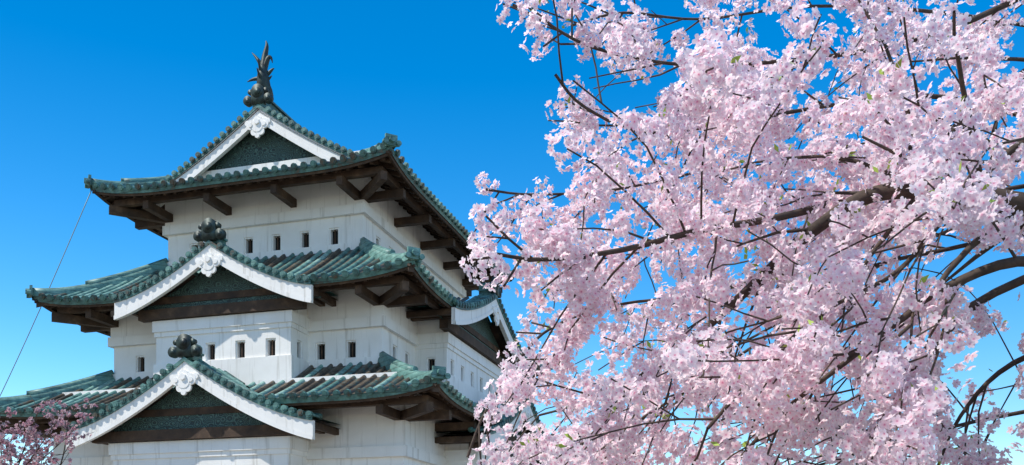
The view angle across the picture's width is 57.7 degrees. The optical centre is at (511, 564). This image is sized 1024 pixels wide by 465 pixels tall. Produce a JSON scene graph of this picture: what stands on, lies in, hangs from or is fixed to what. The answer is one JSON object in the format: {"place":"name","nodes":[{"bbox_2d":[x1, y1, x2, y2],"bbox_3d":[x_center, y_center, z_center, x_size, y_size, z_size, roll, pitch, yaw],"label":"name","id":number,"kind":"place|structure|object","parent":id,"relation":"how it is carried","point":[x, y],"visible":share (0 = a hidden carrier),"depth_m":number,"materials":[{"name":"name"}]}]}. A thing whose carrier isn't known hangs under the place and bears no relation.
{"place":"outdoors","nodes":[
{"label":"outdoors","id":0,"kind":"place"},
{"bbox_2d":[0,0,1023,464],"label":"sky","id":1,"kind":"structure","parent":0,"point":[111,90],"materials":[{"name":"blue"}]},
{"label":"ground","id":2,"kind":"structure","parent":0,"visible":0},
{"bbox_2d":[50,108,538,464],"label":"castle walls","id":3,"kind":"structure","parent":2,"relation":"on","point":[320,213],"depth_m":23.41,"materials":[{"name":"white paint"}]},
{"bbox_2d":[0,190,91,395],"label":"conductor cable","id":4,"kind":"object","parent":3,"relation":"attached to","point":[49,287],"visible":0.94,"depth_m":24.80,"materials":[{"name":"grey metal"}]},
{"bbox_2d":[0,109,542,464],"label":"castle timber","id":5,"kind":"object","parent":3,"relation":"attached to","point":[384,171],"visible":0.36,"depth_m":23.47,"materials":[{"name":"brown wood"}]},
{"bbox_2d":[0,102,552,438],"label":"castle roof tiles","id":6,"kind":"object","parent":5,"relation":"on","point":[273,110],"visible":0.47,"depth_m":22.86,"materials":[{"name":"green tile"}]},
{"bbox_2d":[141,231,434,371],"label":"windows","id":7,"kind":"structure","parent":3,"relation":"in","point":[354,349],"depth_m":23.60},
{"bbox_2d":[109,127,537,461],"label":"gable panels","id":8,"kind":"object","parent":3,"relation":"attached to","point":[269,145],"visible":0.43,"depth_m":23.17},
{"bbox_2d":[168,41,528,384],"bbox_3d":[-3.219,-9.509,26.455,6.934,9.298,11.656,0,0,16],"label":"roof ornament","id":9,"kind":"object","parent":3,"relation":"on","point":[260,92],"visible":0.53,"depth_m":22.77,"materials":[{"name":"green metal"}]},
{"bbox_2d":[0,0,1023,464],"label":"tree branches","id":10,"kind":"object","parent":2,"relation":"on","point":[864,196],"visible":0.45,"depth_m":4.88,"materials":[{"name":"brown wood"}]},
{"bbox_2d":[0,397,97,464],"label":"cherry blossoms","id":11,"kind":"object","parent":10,"relation":"on","point":[25,440],"visible":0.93,"depth_m":14.65,"materials":[{"name":"pink plant"}]},
{"bbox_2d":[459,0,1023,464],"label":"cherry blossoms","id":12,"kind":"object","parent":10,"relation":"attached to","point":[797,368],"visible":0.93,"depth_m":4.71,"materials":[{"name":"pink plant"}]},
{"bbox_2d":[513,0,1007,464],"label":"leaves","id":13,"kind":"object","parent":10,"relation":"attached to","point":[875,169],"visible":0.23,"depth_m":4.71,"materials":[{"name":"pink plant"}]}
]}

